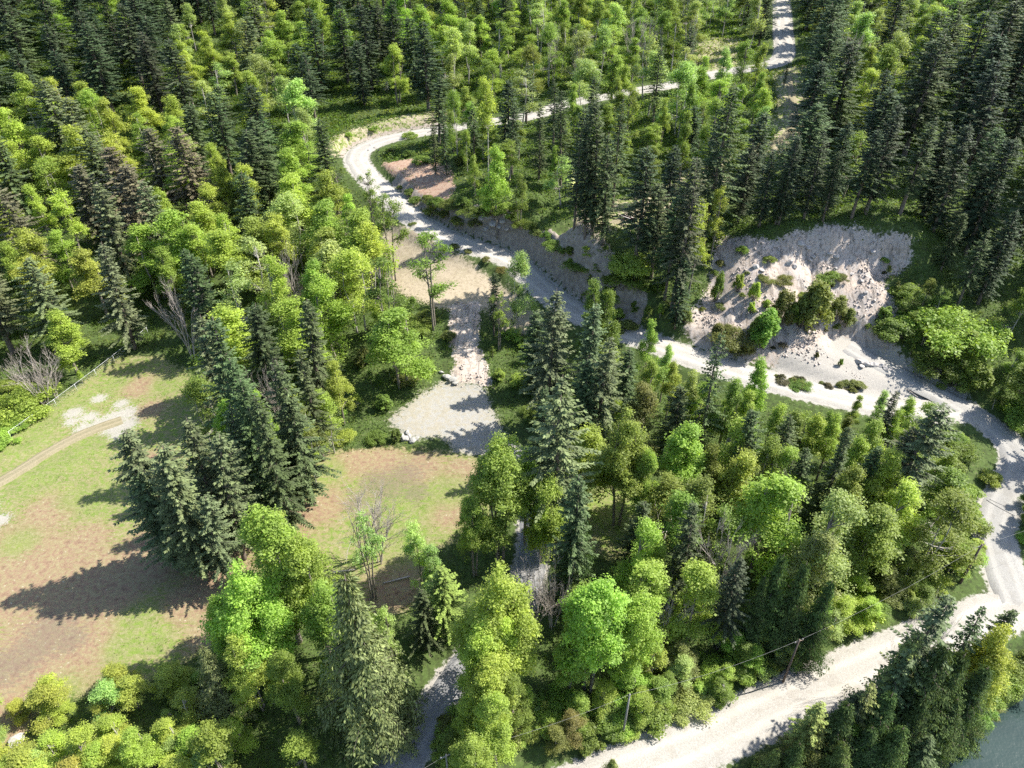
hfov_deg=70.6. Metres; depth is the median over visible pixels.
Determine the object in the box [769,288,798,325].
young willow
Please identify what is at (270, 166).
fir tree
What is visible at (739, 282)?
young willow
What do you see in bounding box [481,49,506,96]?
maple tree
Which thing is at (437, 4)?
fir tree
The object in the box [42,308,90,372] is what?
maple tree
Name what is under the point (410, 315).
shrub
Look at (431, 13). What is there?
maple tree
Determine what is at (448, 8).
maple tree
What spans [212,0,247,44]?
alder tree
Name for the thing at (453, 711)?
shrub
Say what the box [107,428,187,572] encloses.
fir tree
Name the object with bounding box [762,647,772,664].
shrub
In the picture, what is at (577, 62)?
alder tree
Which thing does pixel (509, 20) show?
maple tree
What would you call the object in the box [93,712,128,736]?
shrub
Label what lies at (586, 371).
fir tree
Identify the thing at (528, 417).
shrub
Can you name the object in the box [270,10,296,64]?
maple tree
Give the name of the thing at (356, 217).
maple tree
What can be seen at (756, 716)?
riverside gravel road
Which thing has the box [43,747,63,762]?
shrub
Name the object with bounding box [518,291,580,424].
fir tree
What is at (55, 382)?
bare tree
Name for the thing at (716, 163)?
fir tree
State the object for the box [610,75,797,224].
old dirt track
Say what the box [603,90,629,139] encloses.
maple tree
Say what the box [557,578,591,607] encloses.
alder tree
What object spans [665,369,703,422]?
maple tree
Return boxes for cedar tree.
[194,645,258,730]
[310,571,430,767]
[335,641,424,766]
[543,495,597,612]
[600,758,620,767]
[736,575,769,656]
[740,553,787,659]
[744,748,783,767]
[762,560,811,670]
[776,739,806,767]
[778,718,828,767]
[784,580,835,676]
[791,700,858,767]
[807,741,852,767]
[844,641,956,767]
[848,724,884,767]
[851,690,898,767]
[861,725,910,767]
[889,695,930,767]
[923,651,970,755]
[926,696,965,767]
[948,663,993,760]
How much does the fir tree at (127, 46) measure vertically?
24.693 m
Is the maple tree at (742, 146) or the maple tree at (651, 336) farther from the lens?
the maple tree at (742, 146)
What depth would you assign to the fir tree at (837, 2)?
202.95 m
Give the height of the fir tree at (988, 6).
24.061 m
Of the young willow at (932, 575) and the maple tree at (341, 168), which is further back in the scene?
the maple tree at (341, 168)
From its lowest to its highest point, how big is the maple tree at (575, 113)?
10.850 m
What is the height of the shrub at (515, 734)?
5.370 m
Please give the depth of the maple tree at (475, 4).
260.81 m
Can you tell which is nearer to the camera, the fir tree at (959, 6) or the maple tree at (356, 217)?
the maple tree at (356, 217)
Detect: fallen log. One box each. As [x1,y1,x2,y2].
[332,566,354,573]
[383,575,409,582]
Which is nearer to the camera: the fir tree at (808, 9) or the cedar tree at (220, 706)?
the cedar tree at (220, 706)
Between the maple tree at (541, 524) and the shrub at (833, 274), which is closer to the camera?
the maple tree at (541, 524)
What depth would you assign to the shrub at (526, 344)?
141.08 m
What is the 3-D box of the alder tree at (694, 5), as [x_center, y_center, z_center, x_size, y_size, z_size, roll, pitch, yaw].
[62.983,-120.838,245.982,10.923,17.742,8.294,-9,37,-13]
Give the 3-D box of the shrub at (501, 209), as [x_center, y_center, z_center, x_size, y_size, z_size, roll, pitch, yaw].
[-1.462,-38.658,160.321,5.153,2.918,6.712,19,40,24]
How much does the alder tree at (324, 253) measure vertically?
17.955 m
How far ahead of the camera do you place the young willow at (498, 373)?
133.23 m
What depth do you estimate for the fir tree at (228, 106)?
194.66 m
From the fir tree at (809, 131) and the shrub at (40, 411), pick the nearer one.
the shrub at (40, 411)
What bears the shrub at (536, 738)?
on the ground at (80, 590)
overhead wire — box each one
[634,640,798,693]
[800,545,980,639]
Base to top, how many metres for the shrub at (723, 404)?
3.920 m
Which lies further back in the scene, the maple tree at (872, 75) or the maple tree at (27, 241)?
the maple tree at (872, 75)
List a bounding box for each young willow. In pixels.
[353,347,371,367]
[374,394,393,410]
[390,428,401,441]
[492,368,504,381]
[531,721,540,734]
[540,700,549,709]
[565,246,573,256]
[589,704,598,717]
[608,259,621,271]
[609,308,625,320]
[650,274,669,292]
[680,310,693,323]
[692,681,706,695]
[707,679,721,695]
[710,270,724,301]
[711,322,724,334]
[732,273,744,292]
[747,282,761,300]
[747,301,755,313]
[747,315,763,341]
[749,307,780,348]
[763,299,769,308]
[765,654,783,671]
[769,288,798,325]
[784,302,800,325]
[796,291,812,328]
[800,278,834,335]
[826,295,848,323]
[841,307,857,327]
[858,590,876,599]
[878,306,893,318]
[904,589,915,598]
[923,571,941,580]
[933,592,945,600]
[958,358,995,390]
[971,538,987,551]
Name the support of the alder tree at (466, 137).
on the ground at (80, 590)
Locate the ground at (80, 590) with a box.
[0,0,1023,767]
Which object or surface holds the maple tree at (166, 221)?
on the ground at (80, 590)
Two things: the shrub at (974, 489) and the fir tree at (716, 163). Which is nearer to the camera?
the shrub at (974, 489)
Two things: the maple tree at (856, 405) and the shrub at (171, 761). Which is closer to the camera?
the shrub at (171, 761)
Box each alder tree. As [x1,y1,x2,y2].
[8,72,43,135]
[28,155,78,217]
[76,88,119,146]
[128,110,163,174]
[155,94,183,145]
[166,132,213,193]
[168,23,192,62]
[174,372,219,450]
[179,2,196,50]
[195,80,217,139]
[197,226,272,307]
[208,62,232,117]
[210,397,244,458]
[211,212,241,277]
[211,257,268,323]
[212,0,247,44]
[232,18,257,63]
[235,235,289,314]
[241,52,276,116]
[254,253,296,329]
[263,191,317,272]
[272,75,312,129]
[275,381,318,442]
[278,77,317,149]
[293,107,327,166]
[297,408,329,460]
[308,388,347,453]
[313,238,349,299]
[323,245,391,333]
[335,220,392,306]
[431,26,469,90]
[443,52,463,91]
[445,89,469,154]
[455,18,476,69]
[459,21,482,84]
[460,128,472,171]
[472,59,499,106]
[473,75,506,180]
[488,21,514,78]
[492,24,507,70]
[503,250,540,334]
[509,301,522,334]
[510,68,545,127]
[513,44,545,98]
[526,0,557,49]
[527,2,561,61]
[531,22,567,86]
[541,153,571,206]
[548,0,570,41]
[554,22,570,68]
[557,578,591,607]
[559,29,597,89]
[564,23,589,67]
[565,57,607,126]
[566,58,589,103]
[570,0,598,33]
[572,342,623,402]
[573,0,605,45]
[580,24,615,85]
[599,2,631,64]
[611,65,641,112]
[622,0,641,31]
[623,0,638,29]
[624,380,661,456]
[627,7,649,42]
[628,32,662,98]
[631,469,684,548]
[636,0,657,9]
[636,50,669,117]
[645,0,678,41]
[654,10,677,51]
[654,58,700,138]
[656,0,686,51]
[656,489,717,576]
[661,16,685,69]
[666,473,726,552]
[673,46,697,101]
[675,0,692,27]
[678,0,700,37]
[682,9,706,43]
[683,1,710,46]
[694,500,743,575]
[699,0,719,27]
[714,0,735,36]
[725,0,744,19]
[735,0,751,25]
[736,120,765,151]
[739,0,767,52]
[747,106,773,154]
[748,86,776,137]
[749,124,782,180]
[820,62,844,132]
[840,1,856,39]
[844,0,873,37]
[844,11,881,77]
[847,1,867,45]
[848,44,906,103]
[864,0,892,35]
[866,7,887,51]
[870,29,912,103]
[879,0,908,28]
[889,0,920,40]
[900,486,984,583]
[901,465,973,546]
[909,13,934,63]
[911,2,941,35]
[913,0,936,18]
[936,0,972,34]
[943,35,973,88]
[985,287,1023,340]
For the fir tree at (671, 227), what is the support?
on the ground at (80, 590)
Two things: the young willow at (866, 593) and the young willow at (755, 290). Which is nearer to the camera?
the young willow at (866, 593)
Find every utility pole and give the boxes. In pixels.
[440,754,451,767]
[622,693,630,732]
[782,639,803,682]
[959,543,984,583]
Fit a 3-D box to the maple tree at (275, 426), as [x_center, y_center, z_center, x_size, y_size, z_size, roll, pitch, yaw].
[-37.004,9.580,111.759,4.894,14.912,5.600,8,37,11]
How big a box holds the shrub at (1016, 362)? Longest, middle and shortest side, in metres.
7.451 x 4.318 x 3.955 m
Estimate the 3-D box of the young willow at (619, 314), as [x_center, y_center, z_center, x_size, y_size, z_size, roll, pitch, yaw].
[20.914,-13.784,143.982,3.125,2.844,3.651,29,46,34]
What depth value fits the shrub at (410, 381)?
133.16 m
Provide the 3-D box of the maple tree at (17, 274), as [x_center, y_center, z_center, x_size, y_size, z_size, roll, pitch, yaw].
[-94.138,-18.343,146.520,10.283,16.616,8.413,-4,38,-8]
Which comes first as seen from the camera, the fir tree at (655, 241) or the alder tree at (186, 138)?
the fir tree at (655, 241)
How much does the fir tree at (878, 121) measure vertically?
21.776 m
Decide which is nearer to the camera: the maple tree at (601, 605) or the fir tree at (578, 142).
the maple tree at (601, 605)
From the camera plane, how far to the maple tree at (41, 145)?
180.02 m
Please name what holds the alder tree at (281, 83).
on the ground at (80, 590)
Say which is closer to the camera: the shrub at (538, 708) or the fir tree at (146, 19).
the shrub at (538, 708)
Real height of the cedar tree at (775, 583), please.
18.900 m
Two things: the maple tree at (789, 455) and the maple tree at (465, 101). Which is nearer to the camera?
the maple tree at (789, 455)
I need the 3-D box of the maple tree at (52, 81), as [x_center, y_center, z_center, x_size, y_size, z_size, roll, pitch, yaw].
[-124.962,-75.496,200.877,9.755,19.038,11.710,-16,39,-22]
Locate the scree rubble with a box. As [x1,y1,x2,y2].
[447,204,918,388]
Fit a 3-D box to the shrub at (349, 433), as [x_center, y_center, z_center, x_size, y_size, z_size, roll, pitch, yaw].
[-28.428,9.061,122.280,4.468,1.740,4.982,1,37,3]
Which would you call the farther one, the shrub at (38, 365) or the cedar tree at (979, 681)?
the shrub at (38, 365)
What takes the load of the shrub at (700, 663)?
on the ground at (80, 590)
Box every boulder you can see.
[8,733,24,747]
[400,435,408,441]
[409,437,416,443]
[444,374,450,380]
[448,376,456,382]
[489,220,495,227]
[785,259,792,265]
[798,240,804,245]
[855,358,863,363]
[862,359,869,366]
[872,362,879,366]
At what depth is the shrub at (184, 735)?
78.51 m
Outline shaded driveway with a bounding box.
[377,449,545,767]
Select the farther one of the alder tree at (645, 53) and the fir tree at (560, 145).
the alder tree at (645, 53)
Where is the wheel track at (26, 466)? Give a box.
[0,416,122,486]
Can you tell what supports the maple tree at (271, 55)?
on the ground at (80, 590)
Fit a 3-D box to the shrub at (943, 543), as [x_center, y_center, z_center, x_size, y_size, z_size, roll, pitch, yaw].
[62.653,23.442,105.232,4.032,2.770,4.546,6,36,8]
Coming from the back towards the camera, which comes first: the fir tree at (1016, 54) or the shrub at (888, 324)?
the fir tree at (1016, 54)
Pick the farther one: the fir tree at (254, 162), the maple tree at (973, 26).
the maple tree at (973, 26)
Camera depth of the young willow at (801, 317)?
134.93 m
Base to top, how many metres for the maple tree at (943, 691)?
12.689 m
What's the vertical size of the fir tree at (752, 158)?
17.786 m
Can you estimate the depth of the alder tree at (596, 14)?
246.51 m
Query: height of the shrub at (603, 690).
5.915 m
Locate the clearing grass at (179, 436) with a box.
[1,355,659,674]
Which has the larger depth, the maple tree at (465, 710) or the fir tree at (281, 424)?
the fir tree at (281, 424)
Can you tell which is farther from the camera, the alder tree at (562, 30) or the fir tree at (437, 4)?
the fir tree at (437, 4)
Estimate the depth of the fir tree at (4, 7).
230.72 m
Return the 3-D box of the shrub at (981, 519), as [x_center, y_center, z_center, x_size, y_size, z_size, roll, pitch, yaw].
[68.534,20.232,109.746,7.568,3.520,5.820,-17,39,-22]
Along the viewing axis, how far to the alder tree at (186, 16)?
243.10 m
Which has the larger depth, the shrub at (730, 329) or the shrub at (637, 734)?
the shrub at (730, 329)
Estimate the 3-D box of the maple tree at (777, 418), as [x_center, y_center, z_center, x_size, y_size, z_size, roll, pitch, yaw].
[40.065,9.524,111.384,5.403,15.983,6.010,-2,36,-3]
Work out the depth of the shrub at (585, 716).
84.29 m
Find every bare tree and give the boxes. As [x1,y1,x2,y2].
[0,333,62,403]
[27,350,63,398]
[142,269,206,359]
[245,357,282,428]
[253,240,304,306]
[332,475,417,560]
[350,490,410,563]
[511,556,561,621]
[535,546,578,629]
[540,21,561,77]
[571,26,590,69]
[623,16,648,73]
[638,17,662,67]
[656,581,693,646]
[686,16,698,54]
[693,509,764,590]
[842,29,865,81]
[885,603,961,666]
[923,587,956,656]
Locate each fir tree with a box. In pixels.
[0,0,40,53]
[0,0,47,44]
[0,13,49,86]
[0,48,46,117]
[0,55,16,107]
[0,136,45,224]
[0,187,60,278]
[0,239,6,286]
[0,273,30,355]
[0,278,21,335]
[12,256,83,347]
[26,79,99,165]
[32,0,79,69]
[38,23,80,92]
[47,49,80,111]
[56,97,104,167]
[57,0,99,20]
[57,0,106,49]
[63,11,125,99]
[63,163,114,248]
[66,132,120,209]
[78,23,125,112]
[82,7,121,80]
[91,182,149,291]
[92,242,148,352]
[95,0,129,64]
[98,146,160,237]
[105,163,155,257]
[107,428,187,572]
[110,3,152,84]
[113,0,159,22]
[117,0,165,57]
[120,0,172,51]
[121,472,180,571]
[126,32,172,113]
[132,15,173,97]
[134,128,182,202]
[134,179,181,265]
[139,0,169,40]
[144,442,214,572]
[150,0,181,27]
[151,473,226,582]
[156,0,192,54]
[156,126,222,213]
[157,39,204,124]
[169,0,196,11]
[175,103,211,183]
[177,248,219,332]
[179,417,252,551]
[180,0,211,23]
[184,253,220,344]
[186,315,229,426]
[192,492,243,585]
[196,431,262,560]
[197,0,222,36]
[197,91,247,175]
[199,315,254,475]
[199,376,217,420]
[207,85,239,150]
[219,358,279,492]
[220,405,262,526]
[227,129,276,218]
[230,172,271,258]
[231,117,283,206]
[231,378,309,511]
[234,16,266,87]
[235,85,285,152]
[237,0,274,56]
[237,303,297,405]
[245,394,317,530]
[258,112,281,179]
[261,359,341,506]
[266,0,295,19]
[277,406,317,500]
[285,43,321,110]
[293,349,343,461]
[294,6,336,92]
[294,53,332,125]
[297,298,344,397]
[305,118,346,191]
[321,0,357,22]
[326,3,363,82]
[345,0,369,26]
[346,4,385,90]
[348,40,373,105]
[350,0,390,49]
[365,1,391,61]
[376,0,411,68]
[385,0,416,31]
[396,18,435,83]
[401,588,450,658]
[405,22,453,109]
[414,564,471,645]
[420,76,457,144]
[427,0,457,25]
[428,123,443,174]
[437,111,454,175]
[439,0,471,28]
[461,101,486,155]
[470,0,488,47]
[483,272,502,335]
[491,0,520,39]
[493,80,530,142]
[501,102,523,174]
[509,62,544,123]
[516,374,603,543]
[517,311,553,388]
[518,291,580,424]
[523,103,551,179]
[523,385,551,469]
[542,78,568,150]
[544,90,576,187]
[546,474,599,610]
[555,106,594,230]
[565,127,600,239]
[565,359,600,458]
[567,102,618,235]
[567,303,607,409]
[570,336,637,435]
[580,77,605,139]
[584,133,628,245]
[599,99,634,206]
[606,347,640,441]
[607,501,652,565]
[613,145,669,260]
[632,183,676,279]
[642,39,668,123]
[649,145,686,236]
[651,194,688,300]
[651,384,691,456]
[652,156,712,310]
[664,257,696,329]
[664,500,705,606]
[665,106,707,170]
[668,24,697,88]
[673,82,751,244]
[686,331,731,454]
[697,124,724,209]
[699,556,750,649]
[718,407,766,509]
[720,112,776,211]
[726,144,761,223]
[737,0,756,27]
[745,149,778,227]
[749,0,780,45]
[753,1,779,33]
[766,102,835,198]
[767,414,801,475]
[768,135,804,225]
[770,167,791,224]
[775,59,843,178]
[783,64,788,87]
[786,0,830,30]
[786,448,815,521]
[791,23,851,110]
[792,133,832,218]
[793,3,851,98]
[796,0,853,64]
[797,40,868,148]
[800,0,830,58]
[800,0,853,72]
[802,0,846,30]
[810,426,854,516]
[811,151,843,221]
[814,120,857,209]
[831,690,869,739]
[836,89,904,184]
[841,129,885,219]
[844,682,882,745]
[846,446,884,504]
[850,68,899,163]
[857,0,919,67]
[859,103,909,214]
[860,0,885,28]
[862,391,899,452]
[864,659,915,721]
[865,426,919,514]
[868,631,923,708]
[872,402,962,518]
[877,0,914,30]
[880,594,956,706]
[882,37,953,138]
[887,34,959,158]
[888,117,945,215]
[890,9,953,117]
[903,734,940,767]
[905,150,953,216]
[909,12,969,99]
[910,0,930,18]
[911,121,956,216]
[919,124,977,232]
[928,213,967,271]
[932,32,1020,145]
[933,0,966,59]
[938,10,1000,116]
[939,60,1014,185]
[941,0,978,18]
[942,0,977,34]
[942,163,997,243]
[943,606,986,676]
[947,136,1023,255]
[949,229,993,307]
[952,127,1007,213]
[961,0,1003,25]
[962,0,1008,44]
[962,210,1023,304]
[965,0,1023,68]
[968,609,1019,662]
[969,0,1023,90]
[984,10,1023,117]
[985,0,1023,57]
[985,75,1023,164]
[989,13,1023,89]
[996,0,1023,24]
[996,178,1023,267]
[1000,84,1023,138]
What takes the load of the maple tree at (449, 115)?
on the ground at (80, 590)
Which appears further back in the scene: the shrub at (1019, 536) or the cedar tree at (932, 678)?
the shrub at (1019, 536)
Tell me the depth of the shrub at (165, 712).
82.13 m
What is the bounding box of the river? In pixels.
[937,699,1023,767]
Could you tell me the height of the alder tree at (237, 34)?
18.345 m
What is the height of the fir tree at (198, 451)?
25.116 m
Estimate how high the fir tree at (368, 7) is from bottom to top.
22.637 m
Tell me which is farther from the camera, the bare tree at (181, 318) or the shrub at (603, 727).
the bare tree at (181, 318)
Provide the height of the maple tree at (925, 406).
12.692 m
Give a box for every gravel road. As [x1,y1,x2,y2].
[345,0,969,420]
[576,594,1023,767]
[843,341,1023,605]
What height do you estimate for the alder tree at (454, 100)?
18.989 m
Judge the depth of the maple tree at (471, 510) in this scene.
93.21 m
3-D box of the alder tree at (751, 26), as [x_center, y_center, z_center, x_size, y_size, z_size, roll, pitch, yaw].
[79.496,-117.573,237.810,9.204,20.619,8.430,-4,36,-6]
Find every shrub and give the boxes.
[0,376,27,392]
[0,382,60,427]
[0,411,35,433]
[0,426,22,450]
[0,723,9,738]
[0,724,9,743]
[0,732,31,760]
[3,739,49,767]
[4,697,33,726]
[22,678,72,736]
[23,672,69,709]
[24,750,72,767]
[27,747,54,763]
[34,727,68,764]
[36,363,45,375]
[37,692,77,727]
[42,376,63,393]
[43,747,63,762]
[53,751,86,767]
[75,370,85,382]
[78,735,118,767]
[85,699,115,725]
[87,676,121,723]
[92,711,135,737]
[93,661,144,705]
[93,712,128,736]
[93,732,111,743]
[98,732,136,767]
[106,674,154,712]
[147,658,193,705]
[149,715,187,755]
[157,730,181,755]
[158,750,207,767]
[159,708,182,724]
[161,722,199,757]
[164,665,196,691]
[169,682,204,728]
[178,692,207,720]
[187,736,236,767]
[189,669,203,685]
[219,713,259,760]
[238,694,254,721]
[278,726,320,767]
[302,428,335,447]
[330,428,357,446]
[333,402,347,414]
[344,132,352,136]
[352,393,364,405]
[364,429,387,446]
[366,370,375,380]
[368,312,378,328]
[382,306,413,324]
[385,148,394,152]
[391,373,419,388]
[400,318,431,336]
[402,131,417,139]
[402,149,415,156]
[404,188,413,195]
[406,296,416,310]
[407,196,420,203]
[411,155,433,164]
[414,309,437,323]
[418,195,433,204]
[422,205,437,215]
[426,196,444,208]
[429,737,448,764]
[433,713,455,740]
[434,700,460,745]
[434,751,497,767]
[437,199,458,210]
[437,210,449,218]
[439,330,456,341]
[441,728,460,759]
[449,216,463,226]
[449,243,459,248]
[451,154,467,164]
[454,196,472,206]
[455,205,482,218]
[467,218,482,227]
[474,205,486,214]
[480,206,498,216]
[482,256,489,262]
[489,346,495,355]
[492,202,515,218]
[496,266,507,274]
[501,328,523,342]
[504,213,519,222]
[506,706,533,751]
[507,703,540,750]
[509,368,534,392]
[511,218,535,229]
[516,403,538,422]
[517,337,548,350]
[517,726,530,750]
[519,681,536,706]
[524,713,543,745]
[528,228,541,237]
[531,681,587,721]
[531,704,542,717]
[533,702,563,740]
[540,231,551,239]
[541,239,564,253]
[542,720,573,756]
[546,696,589,740]
[559,260,588,272]
[561,708,588,749]
[565,690,591,736]
[577,721,606,757]
[582,245,591,257]
[590,677,618,720]
[591,701,642,743]
[592,263,600,274]
[596,287,621,307]
[597,712,627,728]
[601,244,608,256]
[601,271,637,290]
[602,276,616,289]
[603,711,635,741]
[604,248,654,278]
[609,663,657,717]
[609,668,653,715]
[609,726,640,744]
[616,318,640,334]
[622,684,664,731]
[626,691,644,722]
[630,301,638,315]
[631,705,672,739]
[636,274,649,295]
[637,674,675,722]
[640,648,669,674]
[641,305,652,321]
[642,257,650,266]
[653,664,694,697]
[653,694,675,712]
[656,304,664,317]
[658,670,678,691]
[662,639,701,681]
[664,697,677,713]
[666,653,695,690]
[669,682,717,728]
[683,696,699,709]
[691,650,725,685]
[693,653,714,681]
[706,323,756,351]
[707,674,734,705]
[708,662,737,680]
[709,233,717,247]
[710,269,718,275]
[711,678,738,709]
[714,302,725,310]
[714,650,756,687]
[715,259,725,266]
[719,400,728,411]
[719,628,745,662]
[729,346,756,356]
[730,639,756,674]
[735,245,749,254]
[741,643,767,674]
[750,656,768,680]
[754,664,780,684]
[757,275,775,284]
[762,256,777,263]
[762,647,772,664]
[770,633,798,658]
[775,274,795,286]
[775,374,786,378]
[775,377,790,385]
[778,342,787,348]
[779,641,799,665]
[788,378,813,391]
[792,380,809,389]
[805,586,838,630]
[816,270,841,283]
[821,382,833,389]
[825,607,846,643]
[831,603,854,632]
[832,592,866,633]
[833,323,841,328]
[835,381,843,388]
[835,588,885,631]
[836,563,875,593]
[837,273,849,281]
[840,614,862,636]
[846,379,867,388]
[847,388,856,392]
[853,595,883,624]
[867,575,886,602]
[868,560,908,609]
[870,326,898,342]
[872,317,923,343]
[875,601,892,625]
[880,257,890,263]
[882,573,899,597]
[886,265,893,278]
[888,282,928,308]
[888,553,918,588]
[891,544,925,587]
[893,301,1014,361]
[900,562,923,582]
[900,594,933,618]
[904,590,931,615]
[907,349,964,380]
[908,311,920,325]
[909,343,915,354]
[912,576,941,593]
[913,584,941,607]
[918,322,931,344]
[920,502,942,518]
[920,567,956,595]
[921,278,936,306]
[925,288,952,310]
[929,534,950,552]
[930,449,964,471]
[931,737,954,762]
[933,526,964,547]
[935,371,978,393]
[936,440,985,464]
[937,543,971,579]
[939,431,969,447]
[939,502,987,536]
[944,429,970,448]
[944,745,969,762]
[954,460,967,472]
[957,728,979,751]
[961,537,988,565]
[965,483,986,508]
[967,511,994,538]
[967,545,989,567]
[968,707,999,731]
[969,726,984,738]
[977,468,1003,488]
[981,693,1006,719]
[987,385,1005,409]
[990,699,1008,722]
[994,399,1023,432]
[999,684,1013,704]
[1000,351,1023,381]
[1001,667,1023,701]
[1002,659,1023,696]
[1011,649,1023,667]
[1015,528,1023,543]
[1017,493,1023,505]
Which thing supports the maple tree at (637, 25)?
on the ground at (80, 590)
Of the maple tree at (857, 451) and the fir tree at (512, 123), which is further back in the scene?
the fir tree at (512, 123)
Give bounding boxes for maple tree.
[0,107,30,165]
[0,107,38,181]
[0,139,23,194]
[0,193,28,247]
[0,211,23,253]
[0,240,27,295]
[0,754,9,767]
[9,226,62,303]
[9,254,75,309]
[16,134,70,197]
[21,183,62,252]
[24,0,67,12]
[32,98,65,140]
[34,0,74,45]
[41,76,78,125]
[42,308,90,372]
[43,188,98,247]
[46,227,80,289]
[53,123,114,197]
[61,719,109,767]
[66,245,126,317]
[71,80,105,143]
[94,96,133,154]
[97,0,129,42]
[98,131,145,171]
[110,726,170,767]
[118,221,180,302]
[122,85,164,144]
[147,207,212,294]
[151,186,178,256]
[151,245,187,317]
[161,115,187,145]
[161,145,200,216]
[168,39,208,95]
[176,23,195,60]
[178,54,200,103]
[181,222,217,301]
[185,198,237,278]
[185,715,241,767]
[186,180,231,234]
[186,302,265,379]
[194,30,223,77]
[197,35,224,83]
[197,557,300,677]
[203,142,231,205]
[203,591,232,673]
[208,153,237,224]
[215,12,241,61]
[220,51,244,97]
[221,631,272,717]
[222,502,324,644]
[229,214,291,290]
[230,163,264,228]
[232,69,273,127]
[238,0,270,24]
[246,4,267,44]
[247,510,287,568]
[251,388,263,406]
[254,36,289,104]
[255,0,278,28]
[258,211,299,289]
[261,30,289,76]
[262,411,283,452]
[262,648,312,723]
[265,171,322,252]
[266,294,345,371]
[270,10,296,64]
[274,146,315,201]
[275,119,332,182]
[278,528,344,653]
[286,270,356,360]
[289,21,323,70]
[290,0,310,45]
[291,0,329,21]
[296,578,376,685]
[297,197,353,258]
[299,255,334,318]
[302,226,358,298]
[303,0,331,54]
[305,169,357,225]
[322,358,357,425]
[326,164,348,223]
[328,9,355,52]
[332,206,401,288]
[338,207,357,240]
[339,193,354,226]
[349,509,387,600]
[354,169,381,228]
[359,306,439,388]
[360,255,409,325]
[370,192,410,280]
[374,604,401,660]
[379,42,411,103]
[382,0,423,48]
[400,519,429,589]
[406,228,459,330]
[407,3,435,55]
[414,0,439,40]
[420,543,441,593]
[428,25,461,78]
[430,0,466,42]
[436,13,461,52]
[446,111,460,151]
[446,558,544,680]
[448,731,496,767]
[451,692,480,737]
[452,662,476,715]
[453,86,476,126]
[453,493,493,577]
[455,612,501,696]
[456,0,471,17]
[458,101,483,143]
[463,651,521,725]
[464,429,538,563]
[465,689,517,767]
[467,154,482,195]
[468,108,497,160]
[469,0,486,12]
[473,14,493,56]
[474,143,512,238]
[479,128,503,164]
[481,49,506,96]
[489,290,510,350]
[490,0,518,17]
[492,612,526,678]
[497,98,509,142]
[499,138,524,180]
[502,11,519,58]
[504,671,534,739]
[506,0,520,26]
[506,445,540,544]
[508,172,528,225]
[509,120,525,159]
[510,48,533,86]
[517,34,539,68]
[519,471,568,564]
[521,501,553,562]
[527,0,553,33]
[547,145,560,190]
[552,0,570,46]
[552,573,631,694]
[553,601,594,689]
[554,119,576,163]
[560,420,611,496]
[565,84,579,133]
[567,0,576,18]
[569,105,585,138]
[571,19,592,52]
[572,277,604,355]
[578,0,593,22]
[581,404,658,525]
[585,116,603,147]
[592,287,622,360]
[593,9,618,56]
[597,54,624,107]
[599,1,619,30]
[599,23,625,71]
[599,396,623,443]
[600,104,618,147]
[602,144,622,176]
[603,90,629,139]
[604,515,664,592]
[605,588,668,685]
[606,76,624,118]
[614,130,635,173]
[615,557,671,628]
[621,84,640,144]
[622,16,654,63]
[623,37,641,81]
[627,445,658,530]
[633,319,659,381]
[633,358,661,426]
[637,146,662,185]
[638,122,668,164]
[645,540,672,593]
[654,343,674,402]
[655,97,671,142]
[656,420,712,491]
[659,360,681,418]
[661,557,729,647]
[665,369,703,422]
[673,110,693,194]
[675,60,695,112]
[675,175,706,231]
[676,79,700,144]
[677,65,713,113]
[683,377,718,440]
[684,196,712,293]
[687,96,729,179]
[691,102,711,147]
[693,54,713,99]
[693,442,724,494]
[704,78,732,138]
[704,412,748,496]
[705,185,728,261]
[707,377,744,444]
[710,45,734,100]
[710,446,760,531]
[718,134,756,192]
[725,470,811,595]
[726,83,748,144]
[726,388,755,431]
[729,423,759,479]
[732,39,754,93]
[732,354,770,418]
[747,43,768,102]
[747,71,765,128]
[748,434,783,481]
[755,401,792,472]
[762,442,814,518]
[765,408,805,461]
[766,486,868,597]
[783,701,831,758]
[786,528,842,611]
[787,410,814,473]
[795,412,827,463]
[810,7,825,33]
[815,410,843,480]
[819,463,869,535]
[822,410,833,438]
[823,434,870,486]
[834,415,854,457]
[835,131,869,198]
[835,499,906,581]
[842,395,864,424]
[843,69,887,122]
[843,722,860,767]
[844,418,885,472]
[852,86,882,139]
[855,476,929,562]
[856,45,878,86]
[857,447,907,517]
[864,389,890,423]
[872,0,888,19]
[880,407,905,449]
[881,394,917,447]
[893,413,924,467]
[896,35,928,85]
[906,4,950,60]
[917,401,939,456]
[922,445,959,503]
[928,675,953,730]
[936,24,977,71]
[950,622,1018,690]
[955,329,979,364]
[959,690,989,733]
[963,650,989,682]
[966,12,988,62]
[967,659,1009,711]
[975,0,998,39]
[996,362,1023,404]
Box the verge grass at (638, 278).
[330,20,1018,766]
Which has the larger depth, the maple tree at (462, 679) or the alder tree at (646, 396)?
the alder tree at (646, 396)
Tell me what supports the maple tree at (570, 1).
on the ground at (80, 590)
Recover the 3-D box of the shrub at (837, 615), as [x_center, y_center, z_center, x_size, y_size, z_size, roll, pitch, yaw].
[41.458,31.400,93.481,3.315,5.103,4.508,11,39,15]
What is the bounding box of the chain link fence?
[8,328,147,434]
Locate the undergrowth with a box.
[0,0,1023,767]
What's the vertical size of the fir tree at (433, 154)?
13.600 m
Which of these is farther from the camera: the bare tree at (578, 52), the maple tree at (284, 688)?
the bare tree at (578, 52)
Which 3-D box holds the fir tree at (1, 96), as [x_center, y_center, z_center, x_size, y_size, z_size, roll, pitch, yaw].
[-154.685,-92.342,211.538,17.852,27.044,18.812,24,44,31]
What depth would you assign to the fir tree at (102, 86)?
209.70 m
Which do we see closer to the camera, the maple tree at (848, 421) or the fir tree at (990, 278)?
the maple tree at (848, 421)
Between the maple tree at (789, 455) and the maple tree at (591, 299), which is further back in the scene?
the maple tree at (591, 299)

